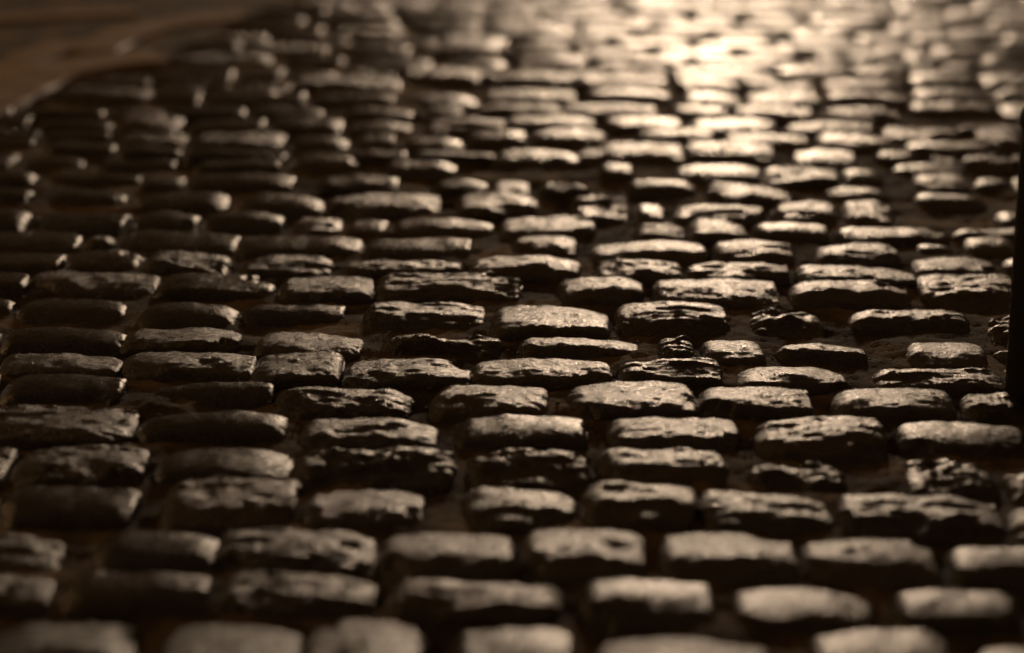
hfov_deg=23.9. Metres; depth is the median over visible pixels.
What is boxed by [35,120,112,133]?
cobblestone
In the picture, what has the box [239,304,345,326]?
cobblestone
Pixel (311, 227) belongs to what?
cobblestone
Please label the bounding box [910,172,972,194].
cobblestone
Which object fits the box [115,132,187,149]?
cobblestone
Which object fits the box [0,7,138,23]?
gutter slab
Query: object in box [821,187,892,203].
cobblestone
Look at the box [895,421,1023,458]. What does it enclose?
cobblestone
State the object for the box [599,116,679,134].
cobblestone
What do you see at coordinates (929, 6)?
cobblestone
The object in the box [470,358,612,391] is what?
cobblestone
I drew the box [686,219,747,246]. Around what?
cobblestone
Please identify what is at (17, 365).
cobblestone
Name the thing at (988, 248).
cobblestone
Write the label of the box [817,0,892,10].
cobblestone
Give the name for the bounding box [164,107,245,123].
cobblestone
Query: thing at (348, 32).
cobblestone
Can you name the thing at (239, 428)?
cobblestone
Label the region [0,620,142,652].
cobblestone
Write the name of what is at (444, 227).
cobblestone
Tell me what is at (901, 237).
cobblestone
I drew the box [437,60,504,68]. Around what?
cobblestone
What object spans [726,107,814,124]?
cobblestone
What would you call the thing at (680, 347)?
cobblestone
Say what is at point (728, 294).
cobblestone
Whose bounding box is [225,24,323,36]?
cobblestone
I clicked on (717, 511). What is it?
cobblestone
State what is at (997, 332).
cobblestone
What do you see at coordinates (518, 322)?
cobblestone
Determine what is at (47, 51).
gutter slab
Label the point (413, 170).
cobblestone
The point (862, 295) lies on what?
cobblestone
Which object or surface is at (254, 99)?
cobblestone
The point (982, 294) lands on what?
cobblestone
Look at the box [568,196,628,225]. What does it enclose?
cobblestone
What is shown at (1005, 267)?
cobblestone
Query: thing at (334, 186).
cobblestone
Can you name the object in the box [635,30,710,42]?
cobblestone
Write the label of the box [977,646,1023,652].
cobblestone
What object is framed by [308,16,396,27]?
cobblestone
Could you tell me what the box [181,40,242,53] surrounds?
cobblestone
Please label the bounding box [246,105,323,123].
cobblestone
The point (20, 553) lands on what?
cobblestone
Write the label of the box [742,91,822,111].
cobblestone
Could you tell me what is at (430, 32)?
cobblestone
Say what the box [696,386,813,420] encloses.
cobblestone
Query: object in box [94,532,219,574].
cobblestone
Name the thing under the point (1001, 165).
cobblestone
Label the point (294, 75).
cobblestone
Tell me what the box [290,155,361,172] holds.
cobblestone
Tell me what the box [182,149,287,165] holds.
cobblestone
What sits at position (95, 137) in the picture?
cobblestone
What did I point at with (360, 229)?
cobblestone
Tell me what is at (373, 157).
cobblestone
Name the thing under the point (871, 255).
cobblestone
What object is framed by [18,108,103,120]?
cobblestone
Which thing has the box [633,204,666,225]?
cobblestone
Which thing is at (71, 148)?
cobblestone
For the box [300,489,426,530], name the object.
cobblestone
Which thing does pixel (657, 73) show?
cobblestone
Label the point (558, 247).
cobblestone
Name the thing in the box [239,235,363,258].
cobblestone
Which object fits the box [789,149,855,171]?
cobblestone
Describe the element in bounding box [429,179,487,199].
cobblestone
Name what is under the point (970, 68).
cobblestone
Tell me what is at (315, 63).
cobblestone
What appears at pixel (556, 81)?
cobblestone
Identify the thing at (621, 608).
cobblestone
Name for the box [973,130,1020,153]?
cobblestone
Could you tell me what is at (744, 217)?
cobblestone
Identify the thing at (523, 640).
cobblestone
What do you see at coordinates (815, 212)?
cobblestone
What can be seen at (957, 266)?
cobblestone
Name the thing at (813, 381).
cobblestone
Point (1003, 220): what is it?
cobblestone
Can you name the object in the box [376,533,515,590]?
cobblestone
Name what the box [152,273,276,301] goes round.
cobblestone
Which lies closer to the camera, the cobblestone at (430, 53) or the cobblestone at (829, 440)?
the cobblestone at (829, 440)
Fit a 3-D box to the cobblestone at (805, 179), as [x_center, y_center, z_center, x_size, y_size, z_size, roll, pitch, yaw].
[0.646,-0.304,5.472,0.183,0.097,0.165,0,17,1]
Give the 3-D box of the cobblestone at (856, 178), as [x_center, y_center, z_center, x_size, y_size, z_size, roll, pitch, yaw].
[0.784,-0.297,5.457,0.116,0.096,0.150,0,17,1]
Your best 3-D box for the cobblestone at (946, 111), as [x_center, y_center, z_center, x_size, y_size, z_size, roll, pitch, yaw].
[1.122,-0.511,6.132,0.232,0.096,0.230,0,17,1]
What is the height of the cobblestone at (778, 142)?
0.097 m
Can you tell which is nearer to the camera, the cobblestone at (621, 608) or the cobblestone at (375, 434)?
the cobblestone at (621, 608)
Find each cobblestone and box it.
[0,114,31,130]
[0,128,40,139]
[0,138,34,149]
[0,154,19,169]
[0,171,38,187]
[0,188,33,203]
[0,209,30,231]
[0,231,81,253]
[0,253,65,275]
[0,272,28,295]
[0,299,15,315]
[0,327,126,356]
[0,353,122,377]
[0,374,127,405]
[0,404,138,450]
[0,447,20,486]
[0,485,141,532]
[0,533,65,574]
[0,575,55,618]
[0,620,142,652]
[8,444,148,488]
[16,298,125,324]
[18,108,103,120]
[22,270,159,298]
[26,156,84,170]
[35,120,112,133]
[37,213,132,236]
[43,86,153,106]
[43,131,110,143]
[45,140,116,156]
[47,174,140,186]
[47,190,126,207]
[59,79,149,89]
[60,570,212,623]
[62,250,144,272]
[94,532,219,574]
[98,159,175,174]
[113,115,184,135]
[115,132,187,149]
[116,145,181,160]
[118,351,256,382]
[119,327,241,357]
[121,230,239,256]
[132,211,200,231]
[132,410,289,447]
[137,302,239,329]
[139,192,229,215]
[140,176,184,192]
[142,251,230,275]
[149,69,234,85]
[150,448,293,485]
[151,381,274,409]
[152,88,201,107]
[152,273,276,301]
[157,624,300,652]
[159,476,301,538]
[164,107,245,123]
[167,52,271,69]
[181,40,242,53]
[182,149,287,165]
[184,119,265,137]
[186,132,285,152]
[186,173,296,193]
[191,158,279,176]
[201,211,284,235]
[202,90,305,110]
[213,571,379,621]
[215,528,377,576]
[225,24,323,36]
[234,14,304,24]
[237,68,284,83]
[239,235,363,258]
[239,255,333,278]
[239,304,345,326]
[240,193,323,220]
[242,43,326,56]
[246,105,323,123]
[248,351,345,392]
[253,332,363,362]
[257,6,326,16]
[266,117,342,137]
[272,36,348,45]
[273,386,413,420]
[277,276,373,305]
[284,57,344,69]
[286,70,336,79]
[287,136,348,153]
[287,218,343,236]
[290,76,399,91]
[290,151,405,165]
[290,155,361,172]
[292,445,456,495]
[297,417,439,450]
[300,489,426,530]
[300,620,428,652]
[305,94,394,110]
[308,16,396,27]
[311,175,398,197]
[325,193,439,221]
[327,27,405,37]
[329,44,409,58]
[339,259,462,281]
[341,107,412,124]
[341,121,410,139]
[341,358,471,391]
[347,220,387,238]
[350,135,394,151]
[351,36,435,45]
[351,58,431,74]
[359,1,430,12]
[361,238,471,259]
[364,301,485,333]
[373,273,521,304]
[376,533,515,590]
[380,334,504,358]
[380,579,561,628]
[383,161,457,180]
[392,218,494,238]
[393,7,480,20]
[396,71,502,80]
[397,138,462,155]
[398,67,478,91]
[399,18,482,28]
[404,94,477,108]
[408,151,494,164]
[412,44,497,61]
[414,25,477,39]
[424,118,504,138]
[428,385,549,422]
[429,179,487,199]
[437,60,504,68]
[438,36,507,48]
[445,628,574,652]
[454,193,538,223]
[454,414,587,452]
[460,487,577,535]
[463,104,560,119]
[463,130,526,151]
[464,448,591,491]
[468,255,581,283]
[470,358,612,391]
[479,26,574,40]
[483,89,574,108]
[486,19,575,29]
[488,72,572,90]
[489,149,579,172]
[489,181,530,196]
[489,305,610,341]
[498,216,596,239]
[501,48,569,59]
[505,115,594,134]
[510,56,585,71]
[510,236,577,259]
[515,38,606,49]
[515,337,638,360]
[517,529,646,585]
[527,128,604,150]
[537,183,592,201]
[538,11,626,22]
[556,276,643,306]
[561,104,656,120]
[566,381,696,421]
[568,68,668,80]
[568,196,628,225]
[572,48,646,61]
[572,76,666,94]
[574,578,717,639]
[577,143,684,167]
[578,19,648,32]
[578,480,697,533]
[580,88,669,106]
[588,240,707,268]
[591,57,687,71]
[591,259,683,287]
[592,447,727,488]
[595,637,765,652]
[596,164,633,183]
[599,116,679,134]
[604,417,739,453]
[608,39,687,51]
[613,301,730,337]
[614,357,723,387]
[616,2,710,16]
[623,179,696,199]
[632,224,686,241]
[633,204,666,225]
[634,129,713,145]
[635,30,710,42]
[649,278,779,310]
[651,23,736,31]
[651,49,732,63]
[654,533,800,586]
[657,335,696,358]
[668,105,726,120]
[669,67,771,82]
[671,77,738,97]
[672,165,759,184]
[672,204,767,228]
[680,92,741,113]
[682,141,773,167]
[683,262,789,286]
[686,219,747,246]
[688,59,794,73]
[688,118,775,138]
[691,41,772,52]
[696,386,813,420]
[696,490,834,536]
[699,340,766,366]
[701,183,792,207]
[709,240,794,267]
[713,33,785,43]
[715,6,794,15]
[720,134,808,151]
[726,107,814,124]
[728,588,877,635]
[737,24,815,32]
[737,50,806,62]
[737,367,847,395]
[739,79,815,94]
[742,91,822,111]
[744,461,846,492]
[748,222,831,246]
[748,308,824,337]
[751,415,887,464]
[759,166,839,190]
[769,201,838,225]
[772,66,849,79]
[773,42,869,54]
[773,343,867,366]
[783,122,878,138]
[786,31,850,43]
[786,280,910,311]
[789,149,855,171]
[794,265,917,287]
[799,539,942,591]
[804,630,952,652]
[807,16,889,26]
[812,52,899,65]
[813,133,890,155]
[813,243,900,270]
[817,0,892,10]
[817,24,883,37]
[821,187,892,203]
[822,91,911,108]
[822,107,899,122]
[824,80,908,92]
[827,388,956,421]
[835,493,1008,549]
[836,227,948,247]
[838,169,884,187]
[840,200,895,227]
[847,310,968,332]
[850,9,944,20]
[872,367,1003,397]
[873,152,921,166]
[882,127,956,144]
[889,16,985,28]
[890,589,1021,637]
[891,164,965,178]
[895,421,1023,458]
[896,3,974,10]
[900,53,977,65]
[900,458,1000,499]
[903,141,990,161]
[905,342,987,368]
[907,73,981,90]
[907,101,1002,121]
[909,34,1000,48]
[909,89,991,102]
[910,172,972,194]
[911,257,997,277]
[912,193,987,211]
[915,244,954,253]
[916,274,1011,314]
[930,46,1023,55]
[938,547,1023,595]
[947,64,1023,72]
[950,29,1023,37]
[952,228,1014,241]
[954,126,1021,135]
[956,392,1023,424]
[960,153,1019,169]
[960,237,1013,258]
[970,67,1023,76]
[972,157,1016,174]
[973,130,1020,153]
[973,179,1013,194]
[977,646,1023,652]
[979,74,1023,91]
[982,56,1023,64]
[986,316,1008,343]
[992,89,1023,102]
[992,212,1015,228]
[992,351,1006,360]
[999,103,1023,125]
[999,259,1012,274]
[1003,474,1023,507]
[1006,509,1023,541]
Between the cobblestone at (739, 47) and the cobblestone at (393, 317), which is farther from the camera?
the cobblestone at (739, 47)
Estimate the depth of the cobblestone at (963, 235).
4.98 m
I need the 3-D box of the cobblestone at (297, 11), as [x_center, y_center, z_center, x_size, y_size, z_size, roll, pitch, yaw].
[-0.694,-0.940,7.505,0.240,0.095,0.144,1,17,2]
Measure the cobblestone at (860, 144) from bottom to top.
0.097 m
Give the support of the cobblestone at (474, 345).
on the terrain
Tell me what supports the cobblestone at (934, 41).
on the terrain
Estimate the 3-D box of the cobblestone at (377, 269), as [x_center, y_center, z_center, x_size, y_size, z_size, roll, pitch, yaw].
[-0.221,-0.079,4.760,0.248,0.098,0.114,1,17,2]
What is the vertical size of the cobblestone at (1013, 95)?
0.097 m
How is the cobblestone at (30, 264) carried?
on the terrain
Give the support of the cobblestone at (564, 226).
on the terrain
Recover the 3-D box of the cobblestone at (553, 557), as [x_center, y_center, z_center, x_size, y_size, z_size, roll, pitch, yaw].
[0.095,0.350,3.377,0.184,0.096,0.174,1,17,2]
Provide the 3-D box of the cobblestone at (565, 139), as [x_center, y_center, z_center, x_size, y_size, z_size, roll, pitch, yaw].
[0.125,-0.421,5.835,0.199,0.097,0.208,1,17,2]
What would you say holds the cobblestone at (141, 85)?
on the terrain
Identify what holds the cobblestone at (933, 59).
on the terrain
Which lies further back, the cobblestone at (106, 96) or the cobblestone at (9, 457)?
the cobblestone at (106, 96)
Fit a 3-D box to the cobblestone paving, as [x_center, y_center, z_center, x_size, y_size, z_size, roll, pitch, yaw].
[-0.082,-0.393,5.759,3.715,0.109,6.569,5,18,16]
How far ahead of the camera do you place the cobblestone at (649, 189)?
5.33 m
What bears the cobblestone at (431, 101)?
on the terrain
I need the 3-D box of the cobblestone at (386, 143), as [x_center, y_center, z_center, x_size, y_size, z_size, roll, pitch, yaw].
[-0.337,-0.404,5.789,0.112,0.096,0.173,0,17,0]
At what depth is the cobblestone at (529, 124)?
5.98 m
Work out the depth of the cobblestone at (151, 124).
5.94 m
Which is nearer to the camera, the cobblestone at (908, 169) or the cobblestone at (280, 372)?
the cobblestone at (280, 372)
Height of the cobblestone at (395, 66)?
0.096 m
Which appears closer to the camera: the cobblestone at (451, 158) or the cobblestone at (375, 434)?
the cobblestone at (375, 434)
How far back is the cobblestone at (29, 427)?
3.85 m
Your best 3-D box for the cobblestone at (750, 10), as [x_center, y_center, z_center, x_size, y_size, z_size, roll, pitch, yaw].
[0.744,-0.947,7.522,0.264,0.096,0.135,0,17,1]
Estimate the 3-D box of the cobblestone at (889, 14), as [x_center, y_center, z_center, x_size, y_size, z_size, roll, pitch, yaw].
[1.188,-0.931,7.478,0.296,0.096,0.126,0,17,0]
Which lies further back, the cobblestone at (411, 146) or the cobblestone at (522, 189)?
the cobblestone at (411, 146)
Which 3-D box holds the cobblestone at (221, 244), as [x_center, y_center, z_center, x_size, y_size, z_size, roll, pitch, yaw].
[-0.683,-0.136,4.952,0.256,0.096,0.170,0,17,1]
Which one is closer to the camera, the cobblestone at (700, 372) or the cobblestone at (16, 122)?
the cobblestone at (700, 372)
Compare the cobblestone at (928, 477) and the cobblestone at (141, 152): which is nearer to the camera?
the cobblestone at (928, 477)
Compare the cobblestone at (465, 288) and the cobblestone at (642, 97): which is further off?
the cobblestone at (642, 97)
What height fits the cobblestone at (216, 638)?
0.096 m
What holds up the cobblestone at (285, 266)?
on the terrain
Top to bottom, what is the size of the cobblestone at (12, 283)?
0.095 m
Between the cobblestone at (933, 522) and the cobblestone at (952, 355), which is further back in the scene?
the cobblestone at (952, 355)
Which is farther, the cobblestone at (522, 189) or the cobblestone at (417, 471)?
the cobblestone at (522, 189)
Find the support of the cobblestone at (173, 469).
on the terrain
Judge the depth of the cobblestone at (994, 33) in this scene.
7.14 m
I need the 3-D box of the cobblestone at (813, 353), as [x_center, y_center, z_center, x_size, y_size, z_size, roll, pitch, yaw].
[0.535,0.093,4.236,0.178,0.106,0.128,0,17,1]
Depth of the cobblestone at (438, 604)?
3.18 m
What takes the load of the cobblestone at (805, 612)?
on the terrain
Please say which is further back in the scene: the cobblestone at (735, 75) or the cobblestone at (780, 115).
the cobblestone at (735, 75)
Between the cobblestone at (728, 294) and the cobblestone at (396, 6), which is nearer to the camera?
the cobblestone at (728, 294)
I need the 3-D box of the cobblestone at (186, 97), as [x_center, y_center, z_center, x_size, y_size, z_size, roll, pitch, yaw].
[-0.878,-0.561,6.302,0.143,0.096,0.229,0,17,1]
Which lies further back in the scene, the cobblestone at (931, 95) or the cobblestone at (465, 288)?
the cobblestone at (931, 95)
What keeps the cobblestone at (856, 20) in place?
on the terrain
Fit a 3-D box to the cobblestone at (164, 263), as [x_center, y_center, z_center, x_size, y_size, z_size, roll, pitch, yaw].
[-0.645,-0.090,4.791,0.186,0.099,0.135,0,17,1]
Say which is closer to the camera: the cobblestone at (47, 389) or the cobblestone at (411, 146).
the cobblestone at (47, 389)
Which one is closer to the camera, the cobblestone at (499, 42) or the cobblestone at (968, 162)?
the cobblestone at (968, 162)
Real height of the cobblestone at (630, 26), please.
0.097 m
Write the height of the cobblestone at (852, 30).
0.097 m
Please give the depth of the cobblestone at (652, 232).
4.98 m
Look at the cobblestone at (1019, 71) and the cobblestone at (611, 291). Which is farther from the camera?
the cobblestone at (1019, 71)
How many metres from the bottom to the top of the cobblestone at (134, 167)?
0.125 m
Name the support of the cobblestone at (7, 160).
on the terrain
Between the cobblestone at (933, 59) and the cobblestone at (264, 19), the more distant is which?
the cobblestone at (264, 19)
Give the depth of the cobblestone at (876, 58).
6.76 m
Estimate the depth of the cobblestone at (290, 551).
3.37 m
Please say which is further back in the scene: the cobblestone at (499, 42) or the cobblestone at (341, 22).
the cobblestone at (341, 22)
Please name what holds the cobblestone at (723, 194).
on the terrain
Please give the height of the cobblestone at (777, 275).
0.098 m
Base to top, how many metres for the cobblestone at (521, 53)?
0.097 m
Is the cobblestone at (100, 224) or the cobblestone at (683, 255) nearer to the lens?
the cobblestone at (683, 255)
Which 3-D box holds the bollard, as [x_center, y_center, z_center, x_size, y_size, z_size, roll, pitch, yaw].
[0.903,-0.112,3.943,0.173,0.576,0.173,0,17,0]
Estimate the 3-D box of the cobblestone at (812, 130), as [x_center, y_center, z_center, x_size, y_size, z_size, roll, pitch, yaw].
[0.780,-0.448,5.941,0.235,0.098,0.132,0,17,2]
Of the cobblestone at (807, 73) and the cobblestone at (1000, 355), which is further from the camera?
the cobblestone at (807, 73)
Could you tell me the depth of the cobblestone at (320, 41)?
7.02 m
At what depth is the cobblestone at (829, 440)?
3.79 m
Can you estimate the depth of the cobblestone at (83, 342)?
4.27 m
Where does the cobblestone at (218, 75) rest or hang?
on the terrain
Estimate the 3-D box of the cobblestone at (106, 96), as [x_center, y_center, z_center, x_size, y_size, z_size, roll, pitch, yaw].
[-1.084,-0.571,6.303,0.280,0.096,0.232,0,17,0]
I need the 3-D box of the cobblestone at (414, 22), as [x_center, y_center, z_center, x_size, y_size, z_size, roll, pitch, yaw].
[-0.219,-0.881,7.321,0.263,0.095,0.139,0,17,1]
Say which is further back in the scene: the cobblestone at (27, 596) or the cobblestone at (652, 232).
the cobblestone at (652, 232)
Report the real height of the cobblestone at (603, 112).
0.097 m
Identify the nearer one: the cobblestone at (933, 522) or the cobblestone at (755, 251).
the cobblestone at (933, 522)
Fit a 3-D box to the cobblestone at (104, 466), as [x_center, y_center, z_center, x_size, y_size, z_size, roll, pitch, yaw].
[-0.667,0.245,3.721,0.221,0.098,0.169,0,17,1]
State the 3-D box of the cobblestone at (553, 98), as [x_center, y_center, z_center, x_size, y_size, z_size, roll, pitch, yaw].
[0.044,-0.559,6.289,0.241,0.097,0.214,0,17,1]
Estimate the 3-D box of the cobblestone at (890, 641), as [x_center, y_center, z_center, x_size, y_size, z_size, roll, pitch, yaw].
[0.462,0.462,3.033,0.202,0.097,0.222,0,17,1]
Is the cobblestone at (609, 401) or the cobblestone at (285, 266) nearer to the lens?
the cobblestone at (609, 401)
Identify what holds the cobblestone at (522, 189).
on the terrain
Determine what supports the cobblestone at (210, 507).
on the terrain
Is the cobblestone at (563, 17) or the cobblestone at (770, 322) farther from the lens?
the cobblestone at (563, 17)
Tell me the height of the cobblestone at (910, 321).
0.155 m
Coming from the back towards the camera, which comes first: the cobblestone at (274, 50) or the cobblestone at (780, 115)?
the cobblestone at (274, 50)
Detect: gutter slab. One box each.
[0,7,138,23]
[0,40,81,74]
[0,50,166,113]
[69,11,245,53]
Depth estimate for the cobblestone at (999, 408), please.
3.93 m
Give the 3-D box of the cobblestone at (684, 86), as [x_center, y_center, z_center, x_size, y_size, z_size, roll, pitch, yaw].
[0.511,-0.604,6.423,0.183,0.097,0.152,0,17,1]
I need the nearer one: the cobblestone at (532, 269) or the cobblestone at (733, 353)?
the cobblestone at (733, 353)
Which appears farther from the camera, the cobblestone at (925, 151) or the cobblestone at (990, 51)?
the cobblestone at (990, 51)
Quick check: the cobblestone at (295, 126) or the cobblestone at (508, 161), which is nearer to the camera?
the cobblestone at (508, 161)
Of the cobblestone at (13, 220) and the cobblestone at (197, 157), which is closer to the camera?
the cobblestone at (13, 220)
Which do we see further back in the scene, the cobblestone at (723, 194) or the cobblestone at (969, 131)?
the cobblestone at (969, 131)
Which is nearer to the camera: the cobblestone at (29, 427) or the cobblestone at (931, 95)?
the cobblestone at (29, 427)
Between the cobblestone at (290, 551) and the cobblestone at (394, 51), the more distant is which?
the cobblestone at (394, 51)
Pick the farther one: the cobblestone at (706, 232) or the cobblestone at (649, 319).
the cobblestone at (706, 232)
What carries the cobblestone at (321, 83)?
on the terrain
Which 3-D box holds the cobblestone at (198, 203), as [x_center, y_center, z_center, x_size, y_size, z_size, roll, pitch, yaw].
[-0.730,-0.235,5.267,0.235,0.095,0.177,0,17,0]
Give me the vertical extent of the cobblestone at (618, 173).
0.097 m
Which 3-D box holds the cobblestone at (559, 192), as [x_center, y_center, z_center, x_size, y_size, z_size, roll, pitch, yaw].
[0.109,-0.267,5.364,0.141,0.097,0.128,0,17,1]
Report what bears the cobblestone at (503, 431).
on the terrain
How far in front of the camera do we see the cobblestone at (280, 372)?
4.12 m
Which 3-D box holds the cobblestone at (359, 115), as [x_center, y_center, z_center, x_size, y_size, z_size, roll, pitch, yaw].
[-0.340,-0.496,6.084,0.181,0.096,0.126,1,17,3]
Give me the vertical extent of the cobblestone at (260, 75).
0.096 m
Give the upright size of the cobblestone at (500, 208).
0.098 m
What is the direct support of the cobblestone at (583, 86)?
on the terrain
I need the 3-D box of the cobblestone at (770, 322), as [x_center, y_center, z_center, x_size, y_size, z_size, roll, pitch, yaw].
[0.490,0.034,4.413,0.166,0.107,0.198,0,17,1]
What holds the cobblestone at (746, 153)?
on the terrain
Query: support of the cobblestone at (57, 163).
on the terrain
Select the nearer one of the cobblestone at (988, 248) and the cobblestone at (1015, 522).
the cobblestone at (1015, 522)
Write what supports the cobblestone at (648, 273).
on the terrain
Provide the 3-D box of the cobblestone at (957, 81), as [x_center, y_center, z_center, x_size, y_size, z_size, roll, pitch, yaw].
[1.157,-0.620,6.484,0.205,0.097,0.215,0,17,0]
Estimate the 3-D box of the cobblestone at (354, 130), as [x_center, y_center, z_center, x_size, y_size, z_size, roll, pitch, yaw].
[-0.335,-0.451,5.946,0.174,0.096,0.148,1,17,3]
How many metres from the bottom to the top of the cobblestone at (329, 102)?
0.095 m
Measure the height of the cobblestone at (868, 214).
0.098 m
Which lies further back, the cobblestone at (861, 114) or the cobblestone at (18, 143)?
the cobblestone at (861, 114)
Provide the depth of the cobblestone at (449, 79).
6.50 m
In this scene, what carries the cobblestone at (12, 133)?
on the terrain
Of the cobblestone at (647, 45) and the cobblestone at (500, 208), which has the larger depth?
the cobblestone at (647, 45)
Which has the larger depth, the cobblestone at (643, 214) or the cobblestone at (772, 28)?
the cobblestone at (772, 28)
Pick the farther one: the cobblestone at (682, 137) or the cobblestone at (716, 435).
the cobblestone at (682, 137)
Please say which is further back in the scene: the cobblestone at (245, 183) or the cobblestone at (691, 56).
the cobblestone at (691, 56)
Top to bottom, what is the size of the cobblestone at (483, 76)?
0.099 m
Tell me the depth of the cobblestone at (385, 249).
4.87 m
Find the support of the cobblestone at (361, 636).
on the terrain
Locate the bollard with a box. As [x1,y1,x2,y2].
[1004,108,1023,406]
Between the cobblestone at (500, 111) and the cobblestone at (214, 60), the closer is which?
the cobblestone at (500, 111)
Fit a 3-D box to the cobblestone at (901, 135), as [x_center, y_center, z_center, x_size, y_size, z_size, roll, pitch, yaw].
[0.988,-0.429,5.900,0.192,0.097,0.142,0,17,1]
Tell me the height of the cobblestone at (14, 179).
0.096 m
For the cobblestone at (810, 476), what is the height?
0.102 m
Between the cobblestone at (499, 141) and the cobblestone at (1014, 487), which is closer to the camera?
the cobblestone at (1014, 487)
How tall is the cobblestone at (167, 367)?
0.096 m
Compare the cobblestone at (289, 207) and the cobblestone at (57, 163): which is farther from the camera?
the cobblestone at (57, 163)
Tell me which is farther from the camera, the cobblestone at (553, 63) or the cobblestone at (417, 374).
the cobblestone at (553, 63)
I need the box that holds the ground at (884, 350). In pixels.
[0,0,1023,652]
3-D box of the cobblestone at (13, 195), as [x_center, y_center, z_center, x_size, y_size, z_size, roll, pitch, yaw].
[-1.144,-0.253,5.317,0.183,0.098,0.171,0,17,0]
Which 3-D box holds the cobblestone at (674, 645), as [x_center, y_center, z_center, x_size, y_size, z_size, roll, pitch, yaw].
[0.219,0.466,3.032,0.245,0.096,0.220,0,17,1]
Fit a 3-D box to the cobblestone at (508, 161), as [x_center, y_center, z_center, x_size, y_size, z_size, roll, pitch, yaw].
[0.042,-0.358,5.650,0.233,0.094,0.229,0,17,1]
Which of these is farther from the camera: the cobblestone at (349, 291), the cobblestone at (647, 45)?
the cobblestone at (647, 45)
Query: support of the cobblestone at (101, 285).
on the terrain
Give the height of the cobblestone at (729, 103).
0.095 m
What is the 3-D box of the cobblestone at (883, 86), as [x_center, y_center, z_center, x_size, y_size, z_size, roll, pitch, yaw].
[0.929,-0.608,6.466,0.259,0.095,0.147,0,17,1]
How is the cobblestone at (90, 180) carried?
on the terrain
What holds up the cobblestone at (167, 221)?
on the terrain
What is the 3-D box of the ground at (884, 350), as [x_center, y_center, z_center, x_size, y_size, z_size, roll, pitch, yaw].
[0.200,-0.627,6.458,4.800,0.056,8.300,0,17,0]
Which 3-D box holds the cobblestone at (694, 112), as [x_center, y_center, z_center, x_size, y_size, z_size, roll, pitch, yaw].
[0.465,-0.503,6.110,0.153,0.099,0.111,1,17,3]
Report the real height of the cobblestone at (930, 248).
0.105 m
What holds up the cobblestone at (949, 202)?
on the terrain
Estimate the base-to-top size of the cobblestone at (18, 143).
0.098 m
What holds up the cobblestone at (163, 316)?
on the terrain
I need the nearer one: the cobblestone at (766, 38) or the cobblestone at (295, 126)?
the cobblestone at (295, 126)
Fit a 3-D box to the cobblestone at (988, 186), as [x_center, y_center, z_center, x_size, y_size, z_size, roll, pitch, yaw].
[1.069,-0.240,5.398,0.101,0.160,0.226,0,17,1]
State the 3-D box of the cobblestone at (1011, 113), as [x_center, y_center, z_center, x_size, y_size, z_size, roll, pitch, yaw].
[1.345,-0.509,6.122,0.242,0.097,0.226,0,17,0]
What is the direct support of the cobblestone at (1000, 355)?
on the terrain
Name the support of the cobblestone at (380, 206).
on the terrain
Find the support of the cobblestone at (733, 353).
on the terrain
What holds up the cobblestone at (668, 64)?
on the terrain
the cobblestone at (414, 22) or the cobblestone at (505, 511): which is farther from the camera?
the cobblestone at (414, 22)
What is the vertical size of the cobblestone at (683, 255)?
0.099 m
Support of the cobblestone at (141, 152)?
on the terrain
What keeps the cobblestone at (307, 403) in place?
on the terrain
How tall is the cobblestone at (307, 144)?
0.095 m
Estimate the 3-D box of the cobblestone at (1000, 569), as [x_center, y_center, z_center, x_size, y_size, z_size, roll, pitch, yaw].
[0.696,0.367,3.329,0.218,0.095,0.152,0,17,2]
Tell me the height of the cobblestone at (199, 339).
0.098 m
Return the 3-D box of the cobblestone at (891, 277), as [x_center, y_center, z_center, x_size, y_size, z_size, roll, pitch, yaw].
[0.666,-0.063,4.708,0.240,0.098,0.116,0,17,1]
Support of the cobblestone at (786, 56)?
on the terrain
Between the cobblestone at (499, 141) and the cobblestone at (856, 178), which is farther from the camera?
the cobblestone at (499, 141)
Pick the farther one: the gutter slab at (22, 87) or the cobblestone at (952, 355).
the gutter slab at (22, 87)
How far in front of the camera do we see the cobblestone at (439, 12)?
7.43 m
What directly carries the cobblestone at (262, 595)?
on the terrain
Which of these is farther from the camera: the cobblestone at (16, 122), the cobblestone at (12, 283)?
the cobblestone at (16, 122)
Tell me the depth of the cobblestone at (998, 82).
6.44 m
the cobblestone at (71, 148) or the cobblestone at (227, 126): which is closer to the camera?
the cobblestone at (71, 148)
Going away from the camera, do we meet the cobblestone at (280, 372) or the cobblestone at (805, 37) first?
the cobblestone at (280, 372)
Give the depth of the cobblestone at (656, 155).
5.65 m
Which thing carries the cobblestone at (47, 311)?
on the terrain
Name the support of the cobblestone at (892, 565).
on the terrain
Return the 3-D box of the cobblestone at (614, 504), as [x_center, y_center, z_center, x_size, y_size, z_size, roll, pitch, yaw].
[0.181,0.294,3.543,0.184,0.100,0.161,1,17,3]
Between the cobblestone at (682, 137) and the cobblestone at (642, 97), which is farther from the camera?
the cobblestone at (642, 97)
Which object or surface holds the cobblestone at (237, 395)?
on the terrain
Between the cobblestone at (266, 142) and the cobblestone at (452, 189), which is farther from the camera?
the cobblestone at (266, 142)
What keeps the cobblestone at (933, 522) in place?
on the terrain
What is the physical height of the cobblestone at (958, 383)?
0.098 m
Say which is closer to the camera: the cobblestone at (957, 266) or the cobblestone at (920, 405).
the cobblestone at (920, 405)
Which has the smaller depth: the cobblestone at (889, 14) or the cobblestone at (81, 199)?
the cobblestone at (81, 199)
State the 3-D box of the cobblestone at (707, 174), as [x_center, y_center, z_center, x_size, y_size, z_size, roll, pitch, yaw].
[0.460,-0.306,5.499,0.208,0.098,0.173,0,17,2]
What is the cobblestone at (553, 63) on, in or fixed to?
on the terrain

